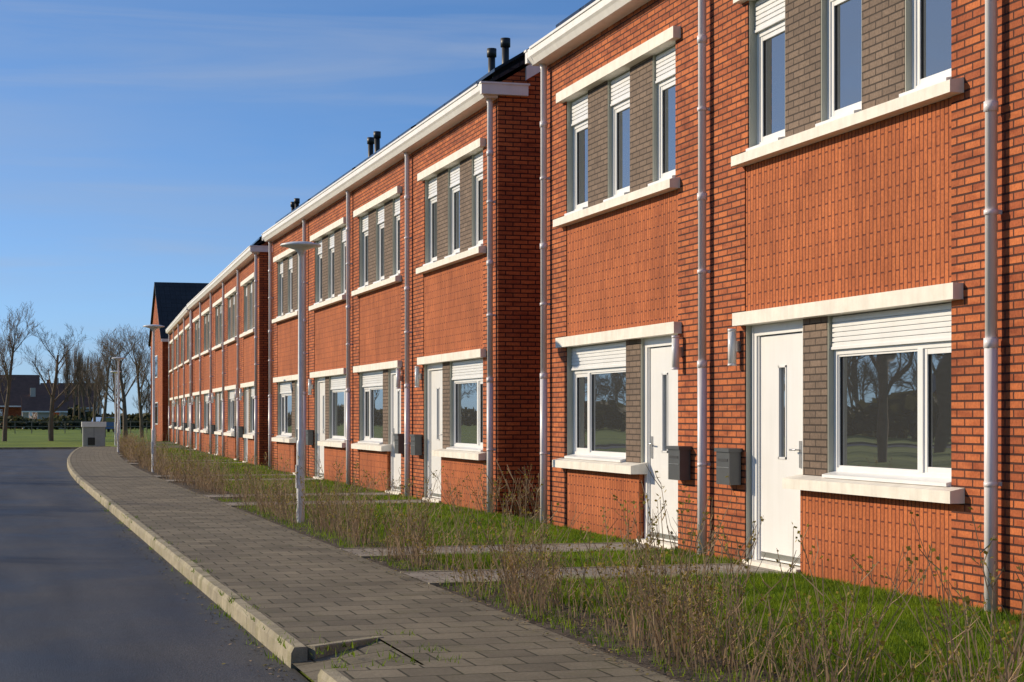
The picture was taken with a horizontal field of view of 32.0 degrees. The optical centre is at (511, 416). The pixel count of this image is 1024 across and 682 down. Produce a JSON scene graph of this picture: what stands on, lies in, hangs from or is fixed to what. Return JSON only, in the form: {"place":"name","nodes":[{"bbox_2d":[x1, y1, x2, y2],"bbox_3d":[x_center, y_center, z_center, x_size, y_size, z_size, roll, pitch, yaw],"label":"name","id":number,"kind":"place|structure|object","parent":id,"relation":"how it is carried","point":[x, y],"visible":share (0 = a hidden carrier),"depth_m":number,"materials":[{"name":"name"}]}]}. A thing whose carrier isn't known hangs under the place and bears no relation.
{"place":"outdoors","nodes":[
{"label":"outdoors","id":0,"kind":"place"},
{"bbox_2d":[0,449,308,681],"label":"road","id":1,"kind":"structure","parent":0,"point":[85,596],"depth_m":14.30,"materials":[{"name":"asphalt"}]},
{"bbox_2d":[80,482,461,669],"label":"weed tufts","id":2,"kind":"object","parent":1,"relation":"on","point":[344,645],"visible":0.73,"depth_m":10.98,"materials":[{"name":"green plant"}]},
{"bbox_2d":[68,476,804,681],"bbox_3d":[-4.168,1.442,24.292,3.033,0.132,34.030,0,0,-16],"label":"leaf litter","id":3,"kind":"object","parent":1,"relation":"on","point":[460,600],"visible":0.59,"depth_m":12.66,"materials":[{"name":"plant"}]},
{"bbox_2d":[0,427,423,681],"bbox_3d":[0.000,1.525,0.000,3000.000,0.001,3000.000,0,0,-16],"label":"ground","id":4,"kind":"structure","parent":0,"point":[16,437],"depth_m":121.24,"materials":[{"name":"green plant"}]},
{"bbox_2d":[0,407,20,427],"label":"walls","id":5,"kind":"structure","parent":4,"relation":"on","point":[13,411],"depth_m":216.71,"materials":[{"name":"orange brick"}]},
{"bbox_2d":[0,375,39,406],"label":"roof","id":6,"kind":"structure","parent":5,"relation":"on","point":[22,385],"depth_m":219.01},
{"bbox_2d":[0,300,42,440],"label":"bare tree","id":7,"kind":"object","parent":4,"relation":"on","point":[3,349],"visible":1,"depth_m":108.12,"materials":[{"name":"brown plant"}]},
{"bbox_2d":[22,412,66,428],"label":"walls","id":8,"kind":"structure","parent":4,"relation":"on","point":[40,414],"depth_m":207.96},
{"bbox_2d":[21,395,67,411],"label":"roof","id":9,"kind":"structure","parent":8,"relation":"on","point":[39,403],"depth_m":208.60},
{"bbox_2d":[11,323,103,440],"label":"bare tree","id":10,"kind":"object","parent":4,"relation":"on","point":[51,414],"visible":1,"depth_m":109.40,"materials":[{"name":"brown plant"}]},
{"bbox_2d":[0,414,150,429],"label":"hedge","id":11,"kind":"object","parent":4,"relation":"on","point":[17,420],"visible":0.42,"depth_m":198.22,"materials":[{"name":"green plant"}]},
{"bbox_2d":[67,357,114,421],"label":"bare tree","id":12,"kind":"object","parent":4,"relation":"on","point":[94,404],"visible":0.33,"depth_m":136.31,"materials":[{"name":"brown plant"}]},
{"bbox_2d":[81,422,105,446],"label":"electricity cabinet","id":13,"kind":"object","parent":4,"relation":"on","point":[93,433],"visible":0.89,"depth_m":84.11,"materials":[{"name":"concrete"}]},
{"bbox_2d":[86,397,101,415],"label":"walls","id":14,"kind":"structure","parent":4,"relation":"on","point":[96,408],"depth_m":285.52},
{"bbox_2d":[40,383,102,408],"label":"roof","id":15,"kind":"structure","parent":14,"relation":"on","point":[43,390],"depth_m":284.17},
{"bbox_2d":[82,327,129,436],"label":"bare tree","id":16,"kind":"object","parent":4,"relation":"on","point":[107,366],"visible":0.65,"depth_m":129.28,"materials":[{"name":"brown plant"}]},
{"bbox_2d":[68,405,150,421],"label":"hedge","id":17,"kind":"object","parent":4,"relation":"on","point":[90,413],"visible":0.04,"depth_m":273.85,"materials":[{"name":"green plant"}]},
{"bbox_2d":[76,326,150,437],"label":"bare tree","id":18,"kind":"object","parent":4,"relation":"on","point":[124,411],"visible":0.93,"depth_m":121.39,"materials":[{"name":"brown plant"}]},
{"bbox_2d":[97,333,133,423],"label":"bare tree","id":19,"kind":"object","parent":4,"relation":"on","point":[113,378],"visible":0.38,"depth_m":146.16,"materials":[{"name":"brown plant"}]},
{"bbox_2d":[117,324,150,436],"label":"bare tree","id":20,"kind":"object","parent":4,"relation":"on","point":[146,373],"visible":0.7,"depth_m":125.00,"materials":[{"name":"brown plant"}]},
{"bbox_2d":[151,295,170,440],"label":"walls","id":21,"kind":"structure","parent":4,"relation":"on","point":[161,385],"depth_m":100.05,"materials":[{"name":"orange brick"}]},
{"bbox_2d":[148,282,208,346],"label":"roof","id":22,"kind":"structure","parent":21,"relation":"on","point":[173,299],"depth_m":102.46,"materials":[{"name":"tile"}]},
{"bbox_2d":[67,446,383,681],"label":"kerb","id":23,"kind":"structure","parent":4,"relation":"on","point":[207,584],"depth_m":13.28,"materials":[{"name":"concrete"}]},
{"bbox_2d":[0,0,590,414],"label":"sky","id":24,"kind":"structure","parent":0,"point":[143,143],"materials":[{"name":"blue"}]},
{"bbox_2d":[70,447,545,637],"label":"pavement","id":25,"kind":"structure","parent":0,"point":[295,584],"depth_m":15.95,"materials":[{"name":"concrete"}]},
{"bbox_2d":[292,630,615,681],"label":"pavement","id":26,"kind":"structure","parent":0,"point":[500,646],"depth_m":10.67,"materials":[{"name":"concrete"}]},
{"bbox_2d":[335,657,679,681],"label":"pavement","id":27,"kind":"structure","parent":0,"point":[586,670],"depth_m":9.67,"materials":[{"name":"concrete"}]},
{"bbox_2d":[138,441,1023,681],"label":"lawn","id":28,"kind":"structure","parent":0,"point":[907,627],"depth_m":13.05,"materials":[{"name":"green plant"}]},
{"bbox_2d":[175,324,179,443],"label":"walls","id":29,"kind":"structure","parent":28,"relation":"on","point":[176,391],"depth_m":90.74,"materials":[{"name":"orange brick"}]},
{"bbox_2d":[180,318,185,445],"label":"walls","id":30,"kind":"structure","parent":28,"relation":"on","point":[181,393],"depth_m":85.44,"materials":[{"name":"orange brick"}]},
{"bbox_2d":[186,315,188,446],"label":"walls","id":31,"kind":"structure","parent":28,"relation":"on","point":[187,370],"depth_m":80.44,"materials":[{"name":"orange brick"}]},
{"bbox_2d":[183,311,189,447],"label":"downpipe","id":32,"kind":"object","parent":31,"relation":"attached to","point":[184,349],"visible":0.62,"depth_m":81.22,"materials":[{"name":"plastic"}]},
{"bbox_2d":[193,303,201,449],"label":"walls","id":33,"kind":"structure","parent":28,"relation":"on","point":[196,365],"depth_m":74.14,"materials":[{"name":"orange brick"}]},
{"bbox_2d":[202,293,212,453],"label":"walls","id":34,"kind":"structure","parent":28,"relation":"on","point":[206,371],"depth_m":68.84,"materials":[{"name":"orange brick"}]},
{"bbox_2d":[199,302,202,450],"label":"downpipe","id":35,"kind":"object","parent":34,"relation":"attached to","point":[200,415],"visible":1,"depth_m":69.82,"materials":[{"name":"plastic"}]},
{"bbox_2d":[213,282,225,456],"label":"walls","id":36,"kind":"structure","parent":28,"relation":"on","point":[217,361],"depth_m":63.54,"materials":[{"name":"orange brick"}]},
{"bbox_2d":[210,293,212,453],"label":"downpipe","id":37,"kind":"object","parent":36,"relation":"attached to","point":[211,332],"visible":0.83,"depth_m":64.64,"materials":[{"name":"plastic"}]},
{"bbox_2d":[226,269,240,460],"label":"walls","id":38,"kind":"structure","parent":28,"relation":"on","point":[231,363],"depth_m":57.92,"materials":[{"name":"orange brick"}]},
{"bbox_2d":[222,282,225,456],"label":"downpipe","id":39,"kind":"object","parent":38,"relation":"attached to","point":[223,365],"visible":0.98,"depth_m":59.48,"materials":[{"name":"metal"}]},
{"bbox_2d":[231,292,236,425],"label":"brick panels","id":40,"kind":"object","parent":38,"relation":"attached to","point":[232,336],"visible":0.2,"depth_m":56.75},
{"bbox_2d":[241,254,258,463],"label":"walls","id":41,"kind":"structure","parent":28,"relation":"on","point":[247,355],"depth_m":52.82,"materials":[{"name":"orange brick"}]},
{"bbox_2d":[239,272,254,438],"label":"lintels and sills","id":42,"kind":"object","parent":41,"relation":"attached to","point":[248,279],"visible":0.68,"depth_m":51.40,"materials":[{"name":"white concrete"}]},
{"bbox_2d":[236,253,258,464],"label":"downpipe","id":43,"kind":"object","parent":41,"relation":"attached to","point":[256,364],"visible":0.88,"depth_m":49.16,"materials":[{"name":"metal"}]},
{"bbox_2d":[247,279,254,432],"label":"brick panels","id":44,"kind":"object","parent":41,"relation":"attached to","point":[250,310],"visible":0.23,"depth_m":52.02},
{"bbox_2d":[249,240,272,466],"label":"gable end","id":45,"kind":"structure","parent":28,"relation":"on","point":[262,250],"depth_m":49.08,"materials":[{"name":"red brick"}]},
{"bbox_2d":[273,220,307,476],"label":"walls","id":46,"kind":"structure","parent":28,"relation":"on","point":[285,347],"depth_m":44.14,"materials":[{"name":"orange brick"}]},
{"bbox_2d":[268,241,272,468],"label":"downpipe","id":47,"kind":"object","parent":46,"relation":"attached to","point":[270,360],"visible":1,"depth_m":45.65,"materials":[{"name":"metal"}]},
{"bbox_2d":[272,248,297,442],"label":"lintels and sills","id":48,"kind":"object","parent":46,"relation":"attached to","point":[289,252],"visible":0.62,"depth_m":43.32,"materials":[{"name":"white concrete"}]},
{"bbox_2d":[263,210,307,240],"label":"gutter","id":49,"kind":"object","parent":46,"relation":"on","point":[286,224],"visible":0.97,"depth_m":42.85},
{"bbox_2d":[280,256,292,434],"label":"window frames","id":50,"kind":"structure","parent":46,"relation":"attached to","point":[285,389],"depth_m":44.43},
{"bbox_2d":[283,273,292,432],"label":"window glass","id":51,"kind":"object","parent":50,"relation":"in","point":[288,414],"visible":0.38,"depth_m":43.94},
{"bbox_2d":[283,252,297,437],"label":"brick panels","id":52,"kind":"object","parent":46,"relation":"attached to","point":[286,290],"visible":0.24,"depth_m":42.76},
{"bbox_2d":[302,219,307,471],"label":"downpipe","id":53,"kind":"object","parent":46,"relation":"attached to","point":[304,333],"visible":0.73,"depth_m":40.52,"materials":[{"name":"plastic"}]},
{"bbox_2d":[308,191,351,483],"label":"walls","id":54,"kind":"structure","parent":28,"relation":"on","point":[327,338],"depth_m":38.44,"materials":[{"name":"orange brick"}]},
{"bbox_2d":[313,377,324,479],"bbox_3d":[-4.173,0.280,39.199,0.200,2.260,1.178,0,0,-16],"label":"door","id":55,"kind":"structure","parent":54,"relation":"attached to","point":[320,412],"depth_m":39.52,"materials":[{"name":"white plastic"}]},
{"bbox_2d":[296,180,350,218],"bbox_3d":[-4.031,-4.580,37.987,0.295,0.210,5.330,0,0,-16],"label":"gutter","id":56,"kind":"object","parent":54,"relation":"on","point":[326,197],"visible":0.97,"depth_m":37.74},
{"bbox_2d":[309,217,345,447],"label":"lintels and sills","id":57,"kind":"object","parent":54,"relation":"attached to","point":[330,229],"visible":0.69,"depth_m":37.45,"materials":[{"name":"white concrete"}]},
{"bbox_2d":[317,227,345,438],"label":"window frames","id":58,"kind":"structure","parent":54,"relation":"attached to","point":[338,383],"depth_m":37.59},
{"bbox_2d":[321,253,343,435],"bbox_3d":[-3.745,-1.539,37.938,0.023,3.912,3.496,0,0,-16],"label":"window glass","id":59,"kind":"object","parent":58,"relation":"in","point":[338,413],"visible":0.3,"depth_m":37.58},
{"bbox_2d":[322,228,342,439],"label":"brick panels","id":60,"kind":"object","parent":54,"relation":"attached to","point":[338,269],"visible":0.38,"depth_m":38.20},
{"bbox_2d":[346,190,351,484],"bbox_3d":[-3.241,-1.566,35.436,0.133,5.851,0.100,0,0,14],"label":"downpipe","id":61,"kind":"object","parent":54,"relation":"attached to","point":[348,412],"visible":0.98,"depth_m":35.40,"materials":[{"name":"plastic"}]},
{"bbox_2d":[339,140,410,190],"bbox_3d":[-2.561,-4.580,32.863,0.295,0.210,5.330,0,0,-16],"label":"gutter","id":62,"kind":"object","parent":54,"relation":"on","point":[386,157],"visible":0.97,"depth_m":32.60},
{"bbox_2d":[352,153,411,494],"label":"walls","id":63,"kind":"structure","parent":28,"relation":"on","point":[378,325],"depth_m":33.23,"materials":[{"name":"orange brick"}]},
{"bbox_2d":[351,186,401,450],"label":"lintels and sills","id":64,"kind":"object","parent":63,"relation":"attached to","point":[381,200],"visible":0.8,"depth_m":32.77,"materials":[{"name":"white concrete"}]},
{"bbox_2d":[362,197,399,440],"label":"window frames","id":65,"kind":"structure","parent":63,"relation":"attached to","point":[371,381],"depth_m":33.67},
{"bbox_2d":[366,220,399,437],"bbox_3d":[-2.344,-1.539,33.056,0.023,3.912,3.496,0,0,-16],"label":"window glass","id":66,"kind":"object","parent":65,"relation":"in","point":[377,413],"visible":0.53,"depth_m":33.79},
{"bbox_2d":[368,199,395,443],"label":"brick panels","id":67,"kind":"object","parent":63,"relation":"attached to","point":[389,244],"visible":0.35,"depth_m":32.55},
{"bbox_2d":[385,368,400,494],"bbox_3d":[-2.039,0.280,31.761,0.200,2.260,1.178,0,0,-16],"label":"door","id":68,"kind":"structure","parent":63,"relation":"attached to","point":[395,423],"depth_m":32.06,"materials":[{"name":"white plastic"}]},
{"bbox_2d":[412,99,495,511],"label":"walls","id":69,"kind":"structure","parent":28,"relation":"on","point":[449,308],"depth_m":27.77,"materials":[{"name":"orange brick"}]},
{"bbox_2d":[422,363,441,502],"bbox_3d":[-1.233,0.280,28.952,0.200,2.260,1.178,0,0,-16],"label":"door","id":70,"kind":"structure","parent":69,"relation":"attached to","point":[434,406],"depth_m":29.18,"materials":[{"name":"white plastic"}]},
{"bbox_2d":[396,84,494,152],"bbox_3d":[-1.091,-4.580,27.740,0.295,0.210,5.330,0,0,-16],"label":"gutter","id":71,"kind":"object","parent":69,"relation":"on","point":[462,106],"visible":1,"depth_m":27.38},
{"bbox_2d":[404,98,495,511],"bbox_3d":[-1.035,-1.566,27.756,0.139,5.851,5.431,0,0,-16],"label":"downpipe","id":72,"kind":"object","parent":69,"relation":"attached to","point":[489,265],"visible":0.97,"depth_m":25.17,"materials":[{"name":"plastic"}]},
{"bbox_2d":[416,138,485,459],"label":"lintels and sills","id":73,"kind":"object","parent":69,"relation":"attached to","point":[454,159],"visible":0.74,"depth_m":27.18,"materials":[{"name":"white concrete"}]},
{"bbox_2d":[428,152,482,447],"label":"window frames","id":74,"kind":"structure","parent":69,"relation":"attached to","point":[469,371],"depth_m":27.38,"materials":[{"name":"plastic"}]},
{"bbox_2d":[433,180,482,443],"bbox_3d":[-0.805,-1.539,27.692,0.023,3.912,3.496,0,0,-16],"label":"window glass","id":75,"kind":"object","parent":74,"relation":"in","point":[466,412],"visible":0.53,"depth_m":27.39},
{"bbox_2d":[437,155,475,448],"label":"brick panels","id":76,"kind":"object","parent":69,"relation":"attached to","point":[467,208],"visible":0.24,"depth_m":27.98,"materials":[{"name":"brick"}]},
{"bbox_2d":[494,64,529,81],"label":"roof","id":77,"kind":"structure","parent":69,"relation":"on","point":[511,73],"depth_m":26.45,"materials":[{"name":"tile"}]},
{"bbox_2d":[416,48,528,125],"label":"solar panels","id":78,"kind":"object","parent":77,"relation":"on","point":[506,65],"visible":0.19,"depth_m":25.81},
{"bbox_2d":[118,452,812,681],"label":"planting bed","id":79,"kind":"object","parent":28,"relation":"on","point":[644,662],"visible":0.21,"depth_m":11.93,"materials":[{"name":"soil"}]},
{"bbox_2d":[143,324,164,471],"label":"street lamp","id":80,"kind":"object","parent":79,"relation":"on","point":[153,327],"visible":0.95,"depth_m":44.43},
{"bbox_2d":[280,241,320,522],"bbox_3d":[-2.765,-0.396,23.343,0.536,3.772,0.536,0,0,-16],"label":"street lamp","id":81,"kind":"object","parent":79,"relation":"on","point":[300,248],"visible":0.99,"depth_m":23.31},
{"bbox_2d":[340,542,668,557],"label":"garden path","id":82,"kind":"structure","parent":79,"relation":"on","point":[366,551],"depth_m":18.64,"materials":[{"name":"concrete"}]},
{"bbox_2d":[116,427,1023,681],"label":"bare shrubs","id":83,"kind":"object","parent":79,"relation":"on","point":[129,449],"visible":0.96,"depth_m":10.74,"materials":[{"name":"brown plant"}]},
{"bbox_2d":[400,563,787,585],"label":"garden path","id":84,"kind":"structure","parent":79,"relation":"on","point":[441,574],"depth_m":15.78,"materials":[{"name":"concrete"}]},
{"bbox_2d":[483,459,539,515],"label":"dry canes","id":85,"kind":"object","parent":28,"relation":"on","point":[516,506],"visible":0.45,"depth_m":24.71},
{"bbox_2d":[478,60,546,514],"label":"gable end","id":86,"kind":"structure","parent":28,"relation":"on","point":[517,96],"depth_m":25.17,"materials":[{"name":"red brick"}]},
{"bbox_2d":[524,49,549,522],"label":"gable end","id":87,"kind":"structure","parent":28,"relation":"on","point":[528,59],"depth_m":22.78,"materials":[{"name":"brick"}]},
{"bbox_2d":[550,0,709,555],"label":"walls","id":88,"kind":"structure","parent":28,"relation":"on","point":[633,265],"depth_m":19.91,"materials":[{"name":"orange brick"}]},
{"bbox_2d":[539,64,549,522],"bbox_3d":[0.413,-1.566,22.700,0.133,5.851,0.100,0,0,14],"label":"downpipe","id":89,"kind":"object","parent":88,"relation":"attached to","point":[544,304],"visible":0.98,"depth_m":22.66,"materials":[{"name":"metal"}]},
{"bbox_2d":[529,0,649,64],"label":"gutter","id":90,"kind":"object","parent":88,"relation":"on","point":[591,20],"visible":1,"depth_m":20.87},
{"bbox_2d":[552,26,681,473],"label":"lintels and sills","id":91,"kind":"object","parent":88,"relation":"attached to","point":[662,42],"visible":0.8,"depth_m":20.01,"materials":[{"name":"white concrete"}]},
{"bbox_2d":[564,175,674,461],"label":"window boards","id":92,"kind":"object","parent":88,"relation":"attached to","point":[598,458],"depth_m":20.71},
{"bbox_2d":[588,55,657,462],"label":"brick panels","id":93,"kind":"object","parent":88,"relation":"attached to","point":[643,129],"visible":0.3,"depth_m":19.81,"materials":[{"name":"brick"}]},
{"bbox_2d":[571,46,674,456],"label":"window frames","id":94,"kind":"structure","parent":88,"relation":"attached to","point":[588,362],"depth_m":20.75,"materials":[{"name":"plastic"}]},
{"bbox_2d":[578,85,674,452],"bbox_3d":[1.310,-1.539,20.320,0.023,3.912,3.496,0,0,-16],"label":"window glass","id":95,"kind":"object","parent":94,"relation":"in","point":[609,412],"visible":0.65,"depth_m":20.77,"materials":[{"name":"glass"}]},
{"bbox_2d":[636,336,677,548],"bbox_3d":[1.616,0.280,19.024,0.200,2.260,1.178,0,0,-16],"label":"door","id":96,"kind":"structure","parent":88,"relation":"attached to","point":[660,404],"depth_m":19.20,"materials":[{"name":"white plastic"}]},
{"bbox_2d":[672,335,682,369],"bbox_3d":[1.692,-0.650,18.291,0.117,0.350,0.083,0,0,-16],"label":"wall lamp","id":97,"kind":"object","parent":88,"relation":"attached to","point":[677,351],"visible":1,"depth_m":18.25,"materials":[{"name":"metal"}]},
{"bbox_2d":[666,446,691,479],"bbox_3d":[1.705,0.477,18.196,0.145,0.345,0.350,0,0,-16],"label":"mailbox","id":98,"kind":"object","parent":88,"relation":"attached to","point":[679,462],"visible":1,"depth_m":18.06,"materials":[{"name":"metal"}]},
{"bbox_2d":[710,0,1000,613],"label":"walls","id":99,"kind":"structure","parent":28,"relation":"on","point":[897,202],"depth_m":14.51,"materials":[{"name":"orange brick"}]},
{"bbox_2d":[697,0,709,553],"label":"downpipe","id":100,"kind":"object","parent":99,"relation":"attached to","point":[702,272],"visible":0.97,"depth_m":17.54,"materials":[{"name":"plastic"}]},
{"bbox_2d":[714,448,741,484],"bbox_3d":[2.058,0.477,16.966,0.145,0.345,0.350,0,0,-16],"label":"mailbox","id":101,"kind":"object","parent":99,"relation":"attached to","point":[728,460],"visible":1,"depth_m":16.83,"materials":[{"name":"metal"}]},
{"bbox_2d":[728,329,740,365],"bbox_3d":[2.098,-0.650,16.878,0.117,0.350,0.083,0,0,-16],"label":"wall lamp","id":102,"kind":"object","parent":99,"relation":"attached to","point":[734,346],"visible":1,"depth_m":16.84,"materials":[{"name":"metal"}]},
{"bbox_2d":[742,320,802,573],"bbox_3d":[2.421,0.280,16.216,0.200,2.260,1.178,0,0,-16],"label":"door","id":103,"kind":"structure","parent":99,"relation":"attached to","point":[777,402],"depth_m":16.31,"materials":[{"name":"white plastic"}]},
{"bbox_2d":[731,0,964,503],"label":"lintels and sills","id":104,"kind":"object","parent":99,"relation":"attached to","point":[923,295],"visible":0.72,"depth_m":14.29,"materials":[{"name":"white concrete"}]},
{"bbox_2d":[785,0,911,475],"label":"brick panels","id":105,"kind":"object","parent":99,"relation":"attached to","point":[886,50],"visible":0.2,"depth_m":15.29,"materials":[{"name":"brick"}]},
{"bbox_2d":[746,76,950,486],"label":"window boards","id":106,"kind":"object","parent":99,"relation":"attached to","point":[944,482],"depth_m":14.11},
{"bbox_2d":[754,0,950,478],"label":"window frames","id":107,"kind":"structure","parent":99,"relation":"attached to","point":[924,332],"depth_m":14.38,"materials":[{"name":"plastic"}]},
{"bbox_2d":[765,0,950,469],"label":"window glass","id":108,"kind":"object","parent":107,"relation":"in","point":[879,410],"visible":0.69,"depth_m":14.45,"materials":[{"name":"glass"}]},
{"bbox_2d":[1001,0,1023,615],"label":"walls","id":109,"kind":"structure","parent":28,"relation":"on","point":[1012,284],"depth_m":12.34,"materials":[{"name":"orange brick"}]},
{"bbox_2d":[983,0,1001,611],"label":"downpipe","id":110,"kind":"object","parent":109,"relation":"attached to","point":[991,213],"visible":0.99,"depth_m":12.42,"materials":[{"name":"plastic"}]},
{"bbox_3d":[0.417,-6.112,39.263,9.440,3.103,5.330,0,0,-16],"label":"roof","id":111,"kind":"object","parent":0,"visible":0},
{"bbox_2d":[487,37,509,71],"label":"roof vents","id":112,"kind":"object","parent":111,"relation":"on","point":[504,46],"visible":0.47,"depth_m":41.24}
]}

